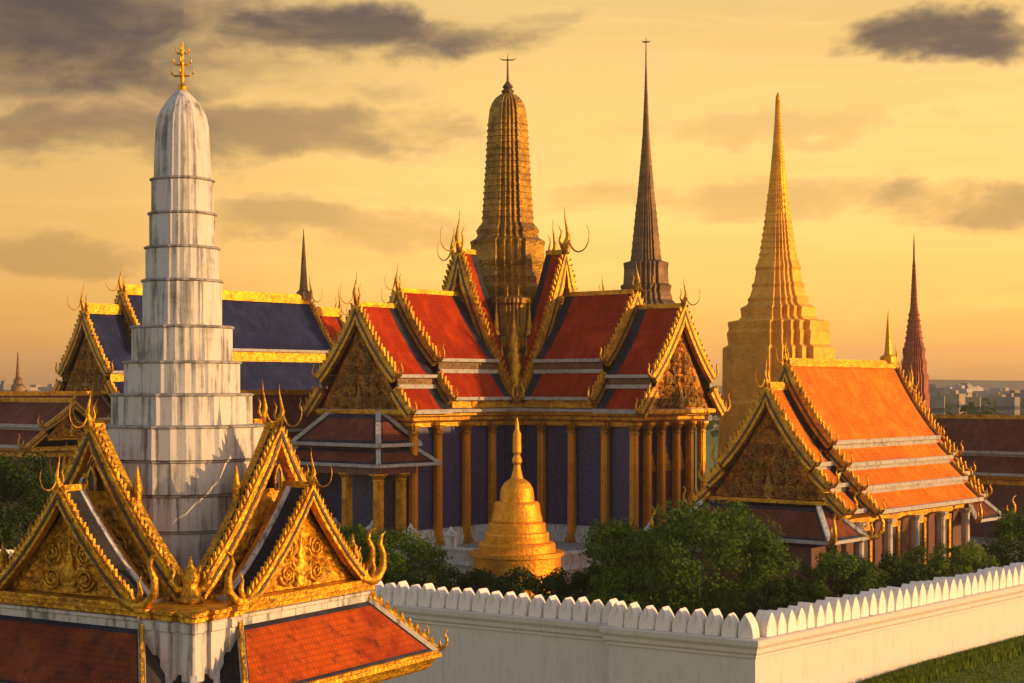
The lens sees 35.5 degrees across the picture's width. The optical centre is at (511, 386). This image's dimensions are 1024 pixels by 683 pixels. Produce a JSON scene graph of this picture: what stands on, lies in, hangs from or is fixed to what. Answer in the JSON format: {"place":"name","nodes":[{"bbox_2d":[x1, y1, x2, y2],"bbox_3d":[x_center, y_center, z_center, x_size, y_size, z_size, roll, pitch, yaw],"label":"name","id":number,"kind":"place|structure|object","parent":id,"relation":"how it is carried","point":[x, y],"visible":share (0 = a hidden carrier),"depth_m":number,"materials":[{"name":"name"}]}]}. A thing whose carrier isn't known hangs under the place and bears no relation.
{"place":"outdoors","nodes":[
{"label":"outdoors","id":0,"kind":"place"},
{"bbox_2d":[11,353,24,390],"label":"temple spire","id":1,"kind":"structure","parent":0,"point":[17,385],"depth_m":299.47,"materials":[{"name":"brown metal"}]},
{"bbox_2d":[29,385,41,389],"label":"city block","id":2,"kind":"structure","parent":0,"point":[34,387],"depth_m":1050.02,"materials":[{"name":"beige concrete"}]},
{"bbox_2d":[52,228,350,401],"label":"blue roof hall","id":3,"kind":"structure","parent":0,"point":[283,341],"depth_m":188.34,"materials":[{"name":"tile"}]},
{"bbox_2d":[0,0,1023,386],"label":"sky","id":4,"kind":"structure","parent":0,"point":[360,126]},
{"bbox_2d":[659,490,1023,616],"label":"paved court","id":5,"kind":"object","parent":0,"point":[977,539],"depth_m":164.59,"materials":[{"name":"grey stone"}]},
{"bbox_2d":[0,447,60,552],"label":"leafy tree","id":6,"kind":"object","parent":5,"relation":"on","point":[17,481],"visible":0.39,"depth_m":116.62,"materials":[{"name":"green plant"}]},
{"bbox_2d":[0,385,109,549],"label":"cloister gallery","id":7,"kind":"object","parent":5,"relation":"on","point":[26,424],"visible":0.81,"depth_m":152.71,"materials":[{"name":"red paint"}]},
{"bbox_2d":[0,384,110,441],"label":"cloister gallery","id":8,"kind":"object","parent":5,"relation":"on","point":[103,404],"visible":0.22,"depth_m":169.82,"materials":[{"name":"red paint"}]},
{"bbox_2d":[27,463,87,525],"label":"leafy tree","id":9,"kind":"object","parent":5,"relation":"on","point":[60,470],"visible":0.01,"depth_m":123.53,"materials":[{"name":"green plant"}]},
{"bbox_2d":[240,382,320,477],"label":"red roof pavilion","id":10,"kind":"structure","parent":5,"relation":"on","point":[290,401],"depth_m":141.61,"materials":[{"name":"tile"}]},
{"bbox_2d":[336,523,377,562],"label":"leafy shrub","id":11,"kind":"object","parent":5,"relation":"on","point":[359,530],"visible":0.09,"depth_m":113.49,"materials":[{"name":"green plant"}]},
{"bbox_2d":[354,527,457,585],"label":"leafy shrub","id":12,"kind":"object","parent":5,"relation":"on","point":[418,550],"visible":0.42,"depth_m":106.79,"materials":[{"name":"green plant"}]},
{"bbox_2d":[400,570,445,589],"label":"leafy shrub","id":13,"kind":"object","parent":5,"relation":"on","point":[414,577],"visible":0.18,"depth_m":100.40,"materials":[{"name":"green plant"}]},
{"bbox_2d":[433,566,502,593],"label":"leafy shrub","id":14,"kind":"object","parent":5,"relation":"on","point":[477,580],"visible":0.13,"depth_m":103.57,"materials":[{"name":"green plant"}]},
{"bbox_2d":[290,55,730,590],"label":"cruciform temple","id":15,"kind":"structure","parent":5,"relation":"on","point":[419,401],"depth_m":138.06,"materials":[{"name":"tile"}]},
{"bbox_2d":[652,455,655,513],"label":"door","id":16,"kind":"structure","parent":15,"relation":"in","point":[653,467],"depth_m":137.05,"materials":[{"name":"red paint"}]},
{"bbox_2d":[665,447,671,521],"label":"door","id":17,"kind":"structure","parent":15,"relation":"in","point":[668,468],"depth_m":138.77,"materials":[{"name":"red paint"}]},
{"bbox_2d":[680,446,684,508],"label":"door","id":18,"kind":"structure","parent":15,"relation":"in","point":[682,460],"depth_m":140.37,"materials":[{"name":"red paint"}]},
{"bbox_2d":[470,418,563,599],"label":"gold chedi","id":19,"kind":"structure","parent":5,"relation":"on","point":[516,534],"depth_m":112.80,"materials":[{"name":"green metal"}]},
{"bbox_2d":[488,566,567,603],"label":"leafy shrub","id":20,"kind":"object","parent":5,"relation":"on","point":[509,583],"visible":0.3,"depth_m":99.86,"materials":[{"name":"green plant"}]},
{"bbox_2d":[532,566,598,602],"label":"leafy shrub","id":21,"kind":"object","parent":5,"relation":"on","point":[577,583],"visible":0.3,"depth_m":102.77,"materials":[{"name":"green plant"}]},
{"bbox_2d":[585,566,661,611],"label":"leafy shrub","id":22,"kind":"object","parent":5,"relation":"on","point":[615,580],"visible":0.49,"depth_m":98.90,"materials":[{"name":"green plant"}]},
{"bbox_2d":[576,517,682,607],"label":"leafy tree","id":23,"kind":"object","parent":5,"relation":"on","point":[605,536],"visible":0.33,"depth_m":102.01,"materials":[{"name":"green plant"}]},
{"bbox_2d":[620,40,674,303],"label":"mondop spire","id":24,"kind":"structure","parent":5,"relation":"on","point":[646,257],"depth_m":188.78,"materials":[{"name":"grey metal"}]},
{"bbox_2d":[613,496,802,621],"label":"leafy tree","id":25,"kind":"object","parent":5,"relation":"on","point":[762,563],"visible":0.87,"depth_m":99.68,"materials":[{"name":"green plant"}]},
{"bbox_2d":[717,92,839,502],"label":"golden chedi","id":26,"kind":"structure","parent":5,"relation":"on","point":[778,310],"depth_m":196.92,"materials":[{"name":"gold metal"}]},
{"bbox_2d":[743,576,813,616],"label":"leafy shrub","id":27,"kind":"object","parent":5,"relation":"on","point":[776,594],"visible":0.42,"depth_m":96.39,"materials":[{"name":"green plant"}]},
{"bbox_2d":[650,310,1015,604],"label":"orange roof hall","id":28,"kind":"structure","parent":5,"relation":"on","point":[807,433],"depth_m":120.01,"materials":[{"name":"orange tile"}]},
{"bbox_2d":[854,522,872,560],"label":"window","id":29,"kind":"structure","parent":28,"relation":"in","point":[867,545],"depth_m":118.47,"materials":[{"name":"gold metal"}]},
{"bbox_2d":[883,518,900,557],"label":"window","id":30,"kind":"structure","parent":28,"relation":"in","point":[896,525],"depth_m":121.90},
{"bbox_2d":[909,515,926,564],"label":"window","id":31,"kind":"structure","parent":28,"relation":"in","point":[923,520],"depth_m":125.34,"materials":[{"name":"gold metal"}]},
{"bbox_2d":[935,511,950,569],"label":"window","id":32,"kind":"structure","parent":28,"relation":"in","point":[948,518],"depth_m":128.81,"materials":[{"name":"gold metal"}]},
{"bbox_2d":[791,546,889,602],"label":"leafy shrub","id":33,"kind":"object","parent":5,"relation":"on","point":[830,565],"visible":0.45,"depth_m":101.70,"materials":[{"name":"green plant"}]},
{"bbox_2d":[839,551,929,593],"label":"leafy shrub","id":34,"kind":"object","parent":5,"relation":"on","point":[893,567],"visible":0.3,"depth_m":104.97,"materials":[{"name":"green plant"}]},
{"bbox_2d":[901,240,929,410],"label":"red prang","id":35,"kind":"structure","parent":5,"relation":"on","point":[914,351],"depth_m":224.02,"materials":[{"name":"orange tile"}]},
{"bbox_2d":[898,540,1002,581],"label":"leafy shrub","id":36,"kind":"object","parent":5,"relation":"on","point":[968,558],"visible":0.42,"depth_m":112.27,"materials":[{"name":"green plant"}]},
{"bbox_2d":[930,414,1023,539],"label":"cloister gallery","id":37,"kind":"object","parent":5,"relation":"on","point":[993,447],"visible":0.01,"depth_m":170.97,"materials":[{"name":"brown tile"}]},
{"bbox_2d":[977,507,1023,567],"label":"leafy tree","id":38,"kind":"object","parent":5,"relation":"on","point":[1009,530],"visible":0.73,"depth_m":119.92,"materials":[{"name":"green plant"}]},
{"bbox_2d":[695,416,1023,682],"bbox_3d":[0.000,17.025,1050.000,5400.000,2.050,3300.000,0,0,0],"label":"ground","id":39,"kind":"structure","parent":0,"point":[709,448],"depth_m":99.66,"materials":[{"name":"green plant"}]},
{"bbox_2d":[0,381,12,390],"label":"distant building","id":40,"kind":"structure","parent":39,"relation":"on","point":[5,385],"depth_m":557.26,"materials":[{"name":"white concrete"}]},
{"bbox_2d":[4,386,39,390],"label":"distant building","id":41,"kind":"structure","parent":39,"relation":"on","point":[27,388],"depth_m":518.46,"materials":[{"name":"beige concrete"}]},
{"bbox_2d":[38,384,53,390],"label":"distant building","id":42,"kind":"structure","parent":39,"relation":"on","point":[49,387],"depth_m":618.08,"materials":[{"name":"concrete"}]},
{"bbox_2d":[0,42,448,682],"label":"corner pavilion","id":43,"kind":"structure","parent":39,"relation":"on","point":[184,530],"depth_m":47.36,"materials":[{"name":"stone"}]},
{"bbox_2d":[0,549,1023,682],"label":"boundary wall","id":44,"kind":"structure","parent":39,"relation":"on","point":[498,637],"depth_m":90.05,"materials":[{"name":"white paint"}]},
{"bbox_2d":[704,415,716,429],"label":"distant building","id":45,"kind":"structure","parent":39,"relation":"on","point":[710,418],"depth_m":598.52,"materials":[{"name":"grey concrete"}]},
{"bbox_2d":[695,396,1023,437],"bbox_3d":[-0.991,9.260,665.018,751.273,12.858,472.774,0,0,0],"label":"treeline","id":46,"kind":"object","parent":39,"relation":"on","point":[971,409],"visible":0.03,"depth_m":465.43,"materials":[{"name":"green plant"}]},
{"bbox_2d":[928,384,944,409],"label":"city block","id":47,"kind":"structure","parent":39,"relation":"on","point":[933,390],"depth_m":718.09,"materials":[{"name":"grey concrete"}]},
{"bbox_2d":[931,392,944,413],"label":"distant building","id":48,"kind":"structure","parent":39,"relation":"on","point":[938,404],"depth_m":428.94,"materials":[{"name":"grey concrete"}]},
{"bbox_2d":[858,634,1023,682],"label":"lawn grass","id":49,"kind":"structure","parent":39,"relation":"on","point":[937,669],"depth_m":92.25,"materials":[{"name":"green plant"}]},
{"bbox_2d":[941,390,965,413],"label":"distant building","id":50,"kind":"structure","parent":39,"relation":"on","point":[953,397],"depth_m":517.19,"materials":[{"name":"grey concrete"}]},
{"bbox_2d":[941,385,977,392],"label":"city block","id":51,"kind":"structure","parent":39,"relation":"on","point":[960,388],"depth_m":891.64,"materials":[{"name":"concrete"}]},
{"bbox_2d":[959,392,972,396],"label":"city block","id":52,"kind":"structure","parent":39,"relation":"on","point":[968,394],"depth_m":854.01,"materials":[{"name":"beige concrete"}]},
{"bbox_2d":[965,393,980,414],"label":"distant building","id":53,"kind":"structure","parent":39,"relation":"on","point":[975,399],"depth_m":458.60,"materials":[{"name":"grey concrete"}]},
{"bbox_2d":[973,388,1009,405],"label":"distant building","id":54,"kind":"structure","parent":39,"relation":"on","point":[986,394],"depth_m":636.23,"materials":[{"name":"concrete"}]},
{"bbox_2d":[989,390,1019,414],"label":"city block","id":55,"kind":"structure","parent":39,"relation":"on","point":[992,398],"depth_m":633.63,"materials":[{"name":"grey concrete"}]},
{"bbox_2d":[996,393,1019,414],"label":"distant building","id":56,"kind":"structure","parent":39,"relation":"on","point":[1009,404],"depth_m":478.41,"materials":[{"name":"grey concrete"}]},
{"bbox_2d":[1014,390,1023,411],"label":"distant building","id":57,"kind":"structure","parent":39,"relation":"on","point":[1021,394],"depth_m":556.77,"materials":[{"name":"grey concrete"}]},
{"bbox_2d":[712,379,1023,395],"bbox_3d":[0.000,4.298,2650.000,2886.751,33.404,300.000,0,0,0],"label":"distant hills","id":58,"kind":"structure","parent":0,"point":[986,385],"depth_m":2500.00,"materials":[{"name":"grey"}]},
{"bbox_2d":[960,383,977,388],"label":"city block","id":59,"kind":"structure","parent":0,"point":[967,386],"depth_m":916.82,"materials":[{"name":"grey concrete"}]}
]}

